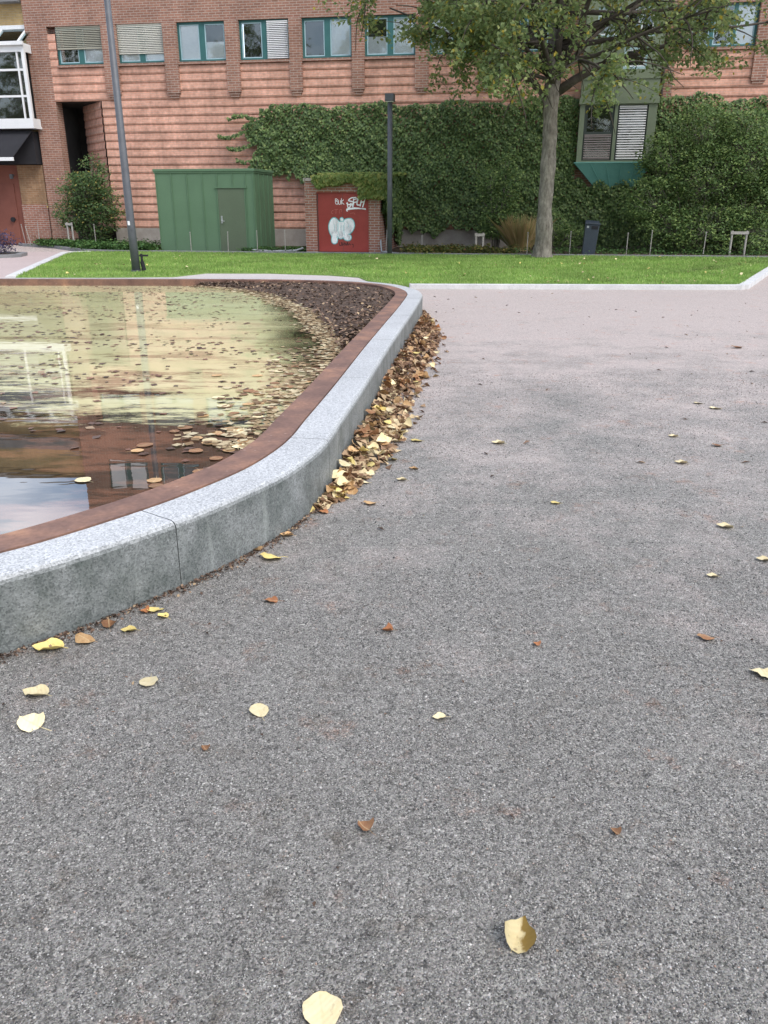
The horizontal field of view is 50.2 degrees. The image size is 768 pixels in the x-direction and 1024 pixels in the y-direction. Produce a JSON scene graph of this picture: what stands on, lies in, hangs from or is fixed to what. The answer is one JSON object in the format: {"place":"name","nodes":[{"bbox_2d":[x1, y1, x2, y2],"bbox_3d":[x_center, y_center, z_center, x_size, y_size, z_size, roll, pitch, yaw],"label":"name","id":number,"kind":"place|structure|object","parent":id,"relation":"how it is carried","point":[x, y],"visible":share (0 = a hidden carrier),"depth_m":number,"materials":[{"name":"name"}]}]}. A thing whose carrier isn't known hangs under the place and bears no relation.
{"place":"outdoors","nodes":[
{"label":"outdoors","id":0,"kind":"place"},
{"bbox_2d":[0,252,59,277],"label":"path","id":1,"kind":"structure","parent":0,"point":[8,266],"depth_m":23.15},
{"bbox_2d":[0,251,27,257],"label":"bed kerb","id":2,"kind":"structure","parent":1,"relation":"on","point":[16,254],"depth_m":24.95,"materials":[{"name":"grey stone"}]},
{"bbox_2d":[0,286,340,534],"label":"water","id":3,"kind":"structure","parent":0,"point":[43,466],"depth_m":6.59,"materials":[{"name":"liquid"}]},
{"bbox_2d":[74,477,90,481],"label":"fallen leaf","id":4,"kind":"object","parent":3,"relation":"on","point":[83,479],"visible":1,"depth_m":4.26,"materials":[{"name":"plant"}]},
{"bbox_2d":[127,448,143,451],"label":"fallen leaf","id":5,"kind":"object","parent":3,"relation":"on","point":[136,450],"visible":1,"depth_m":4.76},
{"bbox_2d":[136,443,152,446],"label":"fallen leaf","id":6,"kind":"object","parent":3,"relation":"on","point":[143,444],"visible":1,"depth_m":4.87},
{"bbox_2d":[147,476,161,481],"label":"fallen leaf","id":7,"kind":"object","parent":3,"relation":"on","point":[156,479],"visible":1,"depth_m":4.26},
{"bbox_2d":[149,483,162,487],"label":"fallen leaf","id":8,"kind":"object","parent":3,"relation":"on","point":[153,485],"visible":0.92,"depth_m":4.17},
{"bbox_2d":[0,286,337,468],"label":"sunken leaves","id":9,"kind":"object","parent":3,"relation":"on","point":[92,423],"visible":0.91,"depth_m":7.66,"materials":[{"name":"plant"}]},
{"bbox_2d":[178,425,192,428],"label":"fallen leaf","id":10,"kind":"object","parent":3,"relation":"on","point":[185,427],"visible":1,"depth_m":5.25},
{"bbox_2d":[188,448,202,451],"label":"fallen leaf","id":11,"kind":"object","parent":3,"relation":"on","point":[196,450],"visible":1,"depth_m":4.76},
{"bbox_2d":[209,456,222,459],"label":"fallen leaf","id":12,"kind":"object","parent":3,"relation":"on","point":[216,457],"visible":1,"depth_m":4.63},
{"bbox_2d":[173,285,342,449],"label":"floating leaves","id":13,"kind":"object","parent":3,"relation":"on","point":[317,329],"visible":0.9,"depth_m":6.69,"materials":[{"name":"plant"}]},
{"bbox_2d":[195,280,394,349],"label":"mulch","id":14,"kind":"object","parent":0,"point":[345,339],"visible":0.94,"depth_m":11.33,"materials":[{"name":"wood"}]},
{"bbox_2d":[0,245,767,1023],"bbox_3d":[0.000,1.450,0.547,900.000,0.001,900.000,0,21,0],"label":"ground","id":15,"kind":"structure","parent":0,"point":[590,337],"depth_m":2.59,"materials":[{"name":"asphalt"}]},
{"bbox_2d":[0,0,52,244],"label":"corner building","id":16,"kind":"structure","parent":15,"relation":"on","point":[23,198],"depth_m":30.55,"materials":[{"name":"yellow brick"}]},
{"bbox_2d":[0,184,21,243],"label":"door","id":17,"kind":"structure","parent":16,"relation":"in","point":[8,205],"depth_m":31.95,"materials":[{"name":"wood"}]},
{"bbox_2d":[17,712,51,731],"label":"fallen leaf","id":18,"kind":"object","parent":15,"relation":"on","point":[30,722],"visible":1,"depth_m":2.60,"materials":[{"name":"plant"}]},
{"bbox_2d":[22,684,50,695],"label":"fallen leaf","id":19,"kind":"object","parent":15,"relation":"on","point":[41,689],"visible":1,"depth_m":2.77,"materials":[{"name":"plant"}]},
{"bbox_2d":[5,251,90,277],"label":"lawn kerb","id":20,"kind":"structure","parent":15,"relation":"on","point":[28,268],"depth_m":20.89,"materials":[{"name":"stone"}]},
{"bbox_2d":[32,638,66,649],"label":"fallen leaf","id":21,"kind":"object","parent":15,"relation":"on","point":[55,643],"visible":1,"depth_m":3.06,"materials":[{"name":"plant"}]},
{"bbox_2d":[75,632,95,642],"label":"fallen leaf","id":22,"kind":"object","parent":15,"relation":"on","point":[81,637],"visible":1,"depth_m":3.09,"materials":[{"name":"plant"}]},
{"bbox_2d":[101,618,117,627],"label":"fallen leaf","id":23,"kind":"object","parent":15,"relation":"on","point":[106,623],"visible":1,"depth_m":3.21,"materials":[{"name":"plant"}]},
{"bbox_2d":[120,625,135,630],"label":"fallen leaf","id":24,"kind":"object","parent":15,"relation":"on","point":[130,628],"visible":1,"depth_m":3.17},
{"bbox_2d":[140,605,150,612],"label":"fallen leaf","id":25,"kind":"object","parent":15,"relation":"on","point":[145,610],"visible":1,"depth_m":3.32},
{"bbox_2d":[139,673,157,685],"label":"fallen leaf","id":26,"kind":"object","parent":15,"relation":"on","point":[147,681],"visible":1,"depth_m":2.83,"materials":[{"name":"plant"}]},
{"bbox_2d":[147,607,163,611],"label":"fallen leaf","id":27,"kind":"object","parent":15,"relation":"on","point":[153,609],"visible":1,"depth_m":3.33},
{"bbox_2d":[0,508,322,662],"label":"earth crumbs","id":28,"kind":"object","parent":15,"relation":"on","point":[91,629],"visible":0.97,"depth_m":3.49,"materials":[{"name":"soil"}]},
{"bbox_2d":[158,612,168,616],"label":"fallen leaf","id":29,"kind":"object","parent":15,"relation":"on","point":[163,614],"visible":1,"depth_m":3.28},
{"bbox_2d":[201,744,209,750],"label":"fallen leaf","id":30,"kind":"object","parent":15,"relation":"on","point":[204,747],"visible":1,"depth_m":2.48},
{"bbox_2d":[0,278,422,653],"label":"pond surround","id":31,"kind":"object","parent":15,"relation":"on","point":[72,572],"visible":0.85,"depth_m":3.71,"materials":[{"name":"stone"}]},
{"bbox_2d":[152,168,275,250],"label":"utility shed","id":32,"kind":"structure","parent":15,"relation":"on","point":[208,209],"depth_m":26.71,"materials":[{"name":"metal"}]},
{"bbox_2d":[217,188,246,250],"bbox_3d":[-4.929,-9.475,26.602,0.880,1.920,0.100,3,21,9],"label":"door","id":33,"kind":"structure","parent":32,"relation":"in","point":[231,202],"depth_m":26.61,"materials":[{"name":"metal"}]},
{"bbox_2d":[149,274,367,281],"bbox_3d":[-3.850,-4.715,16.898,8.300,0.060,4.250,0,21,0],"label":"paved strip","id":34,"kind":"object","parent":15,"relation":"on","point":[277,276],"visible":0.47,"depth_m":18.13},
{"bbox_2d":[249,703,268,720],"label":"fallen leaf","id":35,"kind":"object","parent":15,"relation":"on","point":[259,709],"visible":1,"depth_m":2.67,"materials":[{"name":"plant"}]},
{"bbox_2d":[263,596,278,601],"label":"fallen leaf","id":36,"kind":"object","parent":15,"relation":"on","point":[274,599],"visible":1,"depth_m":3.41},
{"bbox_2d":[259,552,285,557],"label":"fallen leaf","id":37,"kind":"object","parent":15,"relation":"on","point":[264,555],"visible":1,"depth_m":3.79,"materials":[{"name":"plant"}]},
{"bbox_2d":[302,991,342,1023],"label":"fallen leaf","id":38,"kind":"object","parent":15,"relation":"on","point":[322,1007],"visible":1,"depth_m":1.68,"materials":[{"name":"plant"}]},
{"bbox_2d":[303,178,397,251],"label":"brick wall","id":39,"kind":"structure","parent":15,"relation":"on","point":[341,218],"depth_m":26.14,"materials":[{"name":"brick"}]},
{"bbox_2d":[316,193,368,251],"bbox_3d":[-1.309,-9.241,26.181,1.690,1.760,0.050,3,21,9],"label":"door","id":40,"kind":"structure","parent":39,"relation":"in","point":[342,220],"depth_m":26.16,"materials":[{"name":"metal"}]},
{"bbox_2d":[304,172,405,207],"bbox_3d":[-0.822,-10.767,27.308,2.826,1.185,3.984,3,21,9],"label":"ivy","id":41,"kind":"object","parent":39,"relation":"attached to","point":[372,185],"visible":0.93,"depth_m":25.47,"materials":[{"name":"green plant"}]},
{"bbox_2d":[381,170,403,245],"bbox_3d":[0.312,-10.141,27.531,0.254,2.471,3.811,3,21,9],"label":"ivy","id":42,"kind":"object","parent":39,"relation":"attached to","point":[397,207],"visible":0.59,"depth_m":27.93,"materials":[{"name":"green plant"}]},
{"bbox_2d":[347,487,357,494],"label":"fallen leaf","id":43,"kind":"object","parent":15,"relation":"on","point":[353,491],"visible":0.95,"depth_m":4.67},
{"bbox_2d":[357,817,374,834],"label":"fallen leaf","id":44,"kind":"object","parent":15,"relation":"on","point":[365,825],"visible":1,"depth_m":2.17,"materials":[{"name":"plant"}]},
{"bbox_2d":[313,340,438,509],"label":"leaf litter","id":45,"kind":"object","parent":15,"relation":"on","point":[357,475],"visible":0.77,"depth_m":5.55,"materials":[{"name":"plant"}]},
{"bbox_2d":[326,485,335,492],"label":"fallen leaf","id":46,"kind":"object","parent":45,"relation":"on","point":[328,488],"visible":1,"depth_m":4.59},
{"bbox_2d":[332,489,342,499],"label":"fallen leaf","id":47,"kind":"object","parent":45,"relation":"on","point":[334,493],"visible":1,"depth_m":4.57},
{"bbox_2d":[332,469,345,477],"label":"fallen leaf","id":48,"kind":"object","parent":45,"relation":"on","point":[338,474],"visible":0.77,"depth_m":4.78,"materials":[{"name":"plant"}]},
{"bbox_2d":[337,475,349,485],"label":"fallen leaf","id":49,"kind":"object","parent":45,"relation":"on","point":[341,480],"visible":1,"depth_m":4.71,"materials":[{"name":"plant"}]},
{"bbox_2d":[339,459,351,465],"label":"fallen leaf","id":50,"kind":"object","parent":45,"relation":"on","point":[343,463],"visible":1,"depth_m":4.93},
{"bbox_2d":[347,457,355,464],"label":"fallen leaf","id":51,"kind":"object","parent":45,"relation":"on","point":[351,460],"visible":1,"depth_m":5.01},
{"bbox_2d":[348,446,358,451],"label":"fallen leaf","id":52,"kind":"object","parent":45,"relation":"on","point":[350,448],"visible":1,"depth_m":5.18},
{"bbox_2d":[365,469,377,474],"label":"fallen leaf","id":53,"kind":"object","parent":45,"relation":"on","point":[370,472],"visible":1,"depth_m":4.96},
{"bbox_2d":[368,428,378,434],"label":"fallen leaf","id":54,"kind":"object","parent":45,"relation":"on","point":[375,431],"visible":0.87,"depth_m":5.55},
{"bbox_2d":[382,381,391,387],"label":"fallen leaf","id":55,"kind":"object","parent":45,"relation":"on","point":[388,384],"visible":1,"depth_m":6.97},
{"bbox_2d":[404,417,411,425],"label":"fallen leaf","id":56,"kind":"object","parent":45,"relation":"on","point":[408,421],"visible":0.98,"depth_m":6.04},
{"bbox_2d":[2,303,763,986],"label":"leaf crumbs","id":57,"kind":"object","parent":15,"relation":"on","point":[510,629],"visible":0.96,"depth_m":3.10,"materials":[{"name":"plant"}]},
{"bbox_2d":[381,622,393,630],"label":"fallen leaf","id":58,"kind":"object","parent":15,"relation":"on","point":[388,627],"visible":1,"depth_m":3.18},
{"bbox_2d":[18,243,767,257],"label":"bed kerb","id":59,"kind":"structure","parent":15,"relation":"on","point":[57,247],"depth_m":25.80,"materials":[{"name":"grey stone"}]},
{"bbox_2d":[21,0,767,249],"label":"brick building","id":60,"kind":"structure","parent":15,"relation":"on","point":[192,78],"depth_m":28.75,"materials":[{"name":"brick"}]},
{"bbox_2d":[55,25,103,64],"bbox_3d":[-10.840,-16.791,29.580,1.810,1.230,0.588,3,21,9],"label":"window","id":61,"kind":"structure","parent":60,"relation":"in","point":[82,44],"depth_m":29.42,"materials":[{"name":"teal paint"}]},
{"bbox_2d":[116,23,164,63],"bbox_3d":[-8.581,-16.581,29.022,1.760,1.230,0.158,3,21,9],"label":"window","id":62,"kind":"structure","parent":60,"relation":"in","point":[137,43],"depth_m":29.00,"materials":[{"name":"teal paint"}]},
{"bbox_2d":[177,21,225,61],"bbox_3d":[-6.310,-16.534,28.897,1.780,1.230,0.530,3,21,9],"label":"window","id":63,"kind":"structure","parent":60,"relation":"in","point":[197,41],"depth_m":28.76,"materials":[{"name":"glass"}]},
{"bbox_2d":[239,19,288,59],"bbox_3d":[-4.079,-16.392,28.521,1.800,1.230,0.588,3,21,9],"label":"window","id":64,"kind":"structure","parent":60,"relation":"in","point":[266,38],"depth_m":28.45,"materials":[{"name":"teal paint"}]},
{"bbox_2d":[302,16,351,57],"bbox_3d":[-1.890,-16.273,28.206,1.750,1.230,0.530,3,21,9],"label":"window","id":65,"kind":"structure","parent":60,"relation":"in","point":[321,38],"depth_m":28.06,"materials":[{"name":"glass"}]},
{"bbox_2d":[365,14,415,56],"bbox_3d":[0.263,-16.146,27.868,1.750,1.230,0.530,3,21,9],"label":"window","id":66,"kind":"structure","parent":60,"relation":"in","point":[372,48],"depth_m":27.77,"materials":[{"name":"glass"}]},
{"bbox_2d":[217,95,649,247],"bbox_3d":[1.517,-11.817,28.620,15.178,4.826,0.352,3,21,9],"label":"ivy","id":67,"kind":"object","parent":60,"relation":"attached to","point":[344,158],"visible":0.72,"depth_m":28.36,"materials":[{"name":"green plant"}]},
{"bbox_2d":[430,19,468,54],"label":"window","id":68,"kind":"structure","parent":60,"relation":"in","point":[441,50],"depth_m":27.46,"materials":[{"name":"glass"}]},
{"bbox_2d":[502,9,549,51],"bbox_3d":[4.634,-15.888,27.184,1.760,1.230,0.530,3,21,9],"label":"window","id":69,"kind":"structure","parent":60,"relation":"in","point":[541,20],"depth_m":27.19,"materials":[{"name":"glass"}]},
{"bbox_2d":[581,105,614,160],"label":"window","id":70,"kind":"structure","parent":60,"relation":"in","point":[597,142],"depth_m":27.35,"materials":[{"name":"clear glass"}]},
{"bbox_2d":[598,6,621,36],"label":"window","id":71,"kind":"structure","parent":60,"relation":"in","point":[602,33],"depth_m":26.10,"materials":[{"name":"glass"}]},
{"bbox_2d":[614,104,648,159],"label":"window","id":72,"kind":"structure","parent":60,"relation":"in","point":[632,119],"depth_m":27.14,"materials":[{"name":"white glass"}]},
{"bbox_2d":[623,47,647,68],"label":"window","id":73,"kind":"structure","parent":60,"relation":"in","point":[631,64],"depth_m":26.26,"materials":[{"name":"white paint"}]},
{"bbox_2d":[627,6,655,35],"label":"window","id":74,"kind":"structure","parent":60,"relation":"in","point":[646,28],"depth_m":26.22,"materials":[{"name":"glass"}]},
{"bbox_2d":[642,91,767,249],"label":"ivy","id":75,"kind":"object","parent":60,"relation":"attached to","point":[666,125],"visible":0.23,"depth_m":26.85,"materials":[{"name":"green plant"}]},
{"bbox_2d":[689,2,760,47],"bbox_3d":[10.807,-15.524,26.218,2.050,1.230,0.530,3,21,9],"label":"window","id":76,"kind":"structure","parent":60,"relation":"in","point":[751,30],"depth_m":26.01,"materials":[{"name":"glass"}]},
{"bbox_2d":[369,310,448,435],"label":"leaf litter","id":77,"kind":"object","parent":15,"relation":"on","point":[422,330],"visible":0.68,"depth_m":8.57,"materials":[{"name":"plant"}]},
{"bbox_2d":[432,712,446,718],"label":"fallen leaf","id":78,"kind":"object","parent":15,"relation":"on","point":[437,715],"visible":1,"depth_m":2.64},
{"bbox_2d":[156,246,767,255],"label":"planting bed","id":79,"kind":"object","parent":15,"relation":"on","point":[399,249],"visible":0.15,"depth_m":26.41,"materials":[{"name":"soil"}]},
{"bbox_2d":[65,222,74,239],"bbox_3d":[-11.322,-9.988,29.606,0.280,0.900,0.077,3,21,9],"label":"stake frame","id":80,"kind":"object","parent":79,"relation":"on","point":[67,224],"visible":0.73,"depth_m":29.52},
{"bbox_2d":[47,152,125,242],"bbox_3d":[-10.800,-11.411,29.946,2.936,3.244,1.980,3,21,9],"label":"shrub","id":81,"kind":"object","parent":79,"relation":"on","point":[95,204],"visible":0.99,"depth_m":29.79,"materials":[{"name":"green plant"}]},
{"bbox_2d":[27,236,161,250],"bbox_3d":[-9.823,-9.693,29.491,3.627,0.379,7.516,-18,27,-39],"label":"ground cover","id":82,"kind":"object","parent":79,"relation":"on","point":[87,243],"visible":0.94,"depth_m":28.11,"materials":[{"name":"green plant"}]},
{"bbox_2d":[252,247,302,251],"bbox_3d":[-3.446,-8.502,26.531,1.767,0.169,0.088,5,21,13],"label":"hose","id":83,"kind":"object","parent":79,"relation":"on","point":[279,250],"visible":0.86,"depth_m":26.49,"materials":[{"name":"metal"}]},
{"bbox_2d":[380,239,413,252],"bbox_3d":[0.388,-8.374,25.873,1.253,0.425,0.319,9,22,22],"label":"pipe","id":84,"kind":"object","parent":79,"relation":"on","point":[386,251],"visible":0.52,"depth_m":25.95,"materials":[{"name":"metal"}]},
{"bbox_2d":[397,242,518,253],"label":"bedding plants","id":85,"kind":"object","parent":79,"relation":"on","point":[457,248],"visible":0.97,"depth_m":25.69,"materials":[{"name":"green plant"}]},
{"bbox_2d":[475,233,484,250],"bbox_3d":[3.027,-8.496,25.977,0.320,0.670,0.077,3,21,9],"label":"stake frame","id":86,"kind":"object","parent":79,"relation":"on","point":[482,234],"visible":0.73,"depth_m":25.89,"materials":[{"name":"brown wood"}]},
{"bbox_2d":[467,150,529,248],"bbox_3d":[3.767,-10.372,27.345,2.066,3.124,1.886,3,21,9],"label":"shrub","id":87,"kind":"object","parent":79,"relation":"on","point":[499,209],"visible":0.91,"depth_m":27.25,"materials":[{"name":"green plant"}]},
{"bbox_2d":[238,244,767,257],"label":"weeds","id":88,"kind":"object","parent":79,"relation":"on","point":[669,252],"visible":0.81,"depth_m":25.86,"materials":[{"name":"green plant"}]},
{"bbox_2d":[552,207,583,249],"bbox_3d":[5.894,-9.591,27.765,2.410,1.392,1.387,3,21,9],"label":"shrub","id":89,"kind":"object","parent":79,"relation":"on","point":[564,233],"visible":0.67,"depth_m":27.59,"materials":[{"name":"green plant"}]},
{"bbox_2d":[581,220,600,253],"bbox_3d":[6.302,-8.372,25.019,0.460,0.996,0.405,7,21,7],"label":"litter bin","id":90,"kind":"object","parent":79,"relation":"on","point":[591,232],"visible":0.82,"depth_m":24.88,"materials":[{"name":"metal"}]},
{"bbox_2d":[615,96,767,252],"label":"shrub","id":91,"kind":"object","parent":79,"relation":"on","point":[732,177],"visible":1,"depth_m":25.22,"materials":[{"name":"green plant"}]},
{"bbox_2d":[728,231,748,254],"bbox_3d":[10.737,-8.124,24.847,0.520,0.770,0.077,3,21,9],"label":"stake frame","id":92,"kind":"object","parent":79,"relation":"on","point":[739,232],"visible":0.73,"depth_m":24.77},
{"bbox_2d":[198,372,767,585],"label":"grit","id":93,"kind":"object","parent":15,"relation":"on","point":[560,468],"visible":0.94,"depth_m":5.15,"materials":[{"name":"asphalt"}]},
{"bbox_2d":[505,915,536,953],"bbox_3d":[0.296,0.945,1.822,0.076,0.051,0.120,26,42,16],"label":"fallen leaf","id":94,"kind":"object","parent":15,"relation":"on","point":[520,935],"visible":1,"depth_m":1.84,"materials":[{"name":"plant"}]},
{"bbox_2d":[365,293,767,529],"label":"leaf scraps","id":95,"kind":"object","parent":15,"relation":"on","point":[526,441],"visible":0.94,"depth_m":7.24,"materials":[{"name":"plant"}]},
{"bbox_2d":[409,267,767,289],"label":"lawn kerb","id":96,"kind":"structure","parent":15,"relation":"on","point":[750,282],"depth_m":15.67,"materials":[{"name":"stone"}]},
{"bbox_2d":[610,826,623,837],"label":"fallen leaf","id":97,"kind":"object","parent":15,"relation":"on","point":[617,831],"visible":1,"depth_m":2.15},
{"bbox_2d":[697,633,719,639],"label":"fallen leaf","id":98,"kind":"object","parent":15,"relation":"on","point":[704,636],"visible":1,"depth_m":3.10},
{"bbox_2d":[717,522,733,527],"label":"fallen leaf","id":99,"kind":"object","parent":15,"relation":"on","point":[723,524],"visible":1,"depth_m":4.19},
{"bbox_2d":[750,668,767,677],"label":"fallen leaf","id":100,"kind":"object","parent":15,"relation":"on","point":[762,672],"visible":1,"depth_m":2.88,"materials":[{"name":"plant"}]},
{"bbox_2d":[757,555,767,559],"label":"fallen leaf","id":101,"kind":"object","parent":15,"relation":"on","point":[762,557],"visible":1,"depth_m":3.81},
{"bbox_2d":[15,250,767,286],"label":"lawn","id":102,"kind":"structure","parent":0,"point":[401,284],"depth_m":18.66,"materials":[{"name":"plant"}]},
{"bbox_2d":[104,0,147,272],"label":"lamp post","id":103,"kind":"object","parent":102,"relation":"on","point":[133,247],"visible":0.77,"depth_m":18.03,"materials":[{"name":"metal"}]},
{"bbox_2d":[385,93,394,253],"bbox_3d":[0.177,-10.108,24.780,0.260,4.550,0.320,3,21,9],"label":"lamp post","id":104,"kind":"object","parent":102,"relation":"on","point":[390,99],"visible":0.91,"depth_m":24.66,"materials":[{"name":"metal"}]},
{"bbox_2d":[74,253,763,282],"bbox_3d":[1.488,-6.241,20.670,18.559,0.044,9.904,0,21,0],"label":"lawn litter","id":105,"kind":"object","parent":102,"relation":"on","point":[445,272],"visible":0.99,"depth_m":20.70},
{"bbox_2d":[313,0,767,257],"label":"park tree","id":106,"kind":"object","parent":102,"relation":"on","point":[475,26],"visible":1,"depth_m":21.11,"materials":[{"name":"green plant"}]},
{"bbox_2d":[488,213,557,250],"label":"ornamental grass","id":107,"kind":"object","parent":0,"point":[513,233],"depth_m":26.91,"materials":[{"name":"plant"}]},
{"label":"flower bed","id":108,"kind":"structure","parent":0,"visible":0},
{"bbox_2d":[0,229,24,252],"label":"purple plant","id":109,"kind":"object","parent":108,"relation":"on","point":[6,242],"visible":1,"depth_m":25.75,"materials":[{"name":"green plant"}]},
{"label":"fallen leaf","id":110,"kind":"object","parent":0,"visible":0},
{"bbox_2d":[376,432,387,441],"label":"fallen leaf","id":111,"kind":"object","parent":110,"relation":"on","point":[381,438],"visible":1,"depth_m":5.50,"materials":[{"name":"plant"}]},
{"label":"fallen leaf","id":112,"kind":"object","parent":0,"visible":0},
{"bbox_2d":[367,442,378,448],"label":"fallen leaf","id":113,"kind":"object","parent":112,"relation":"on","point":[373,445],"visible":1,"depth_m":5.32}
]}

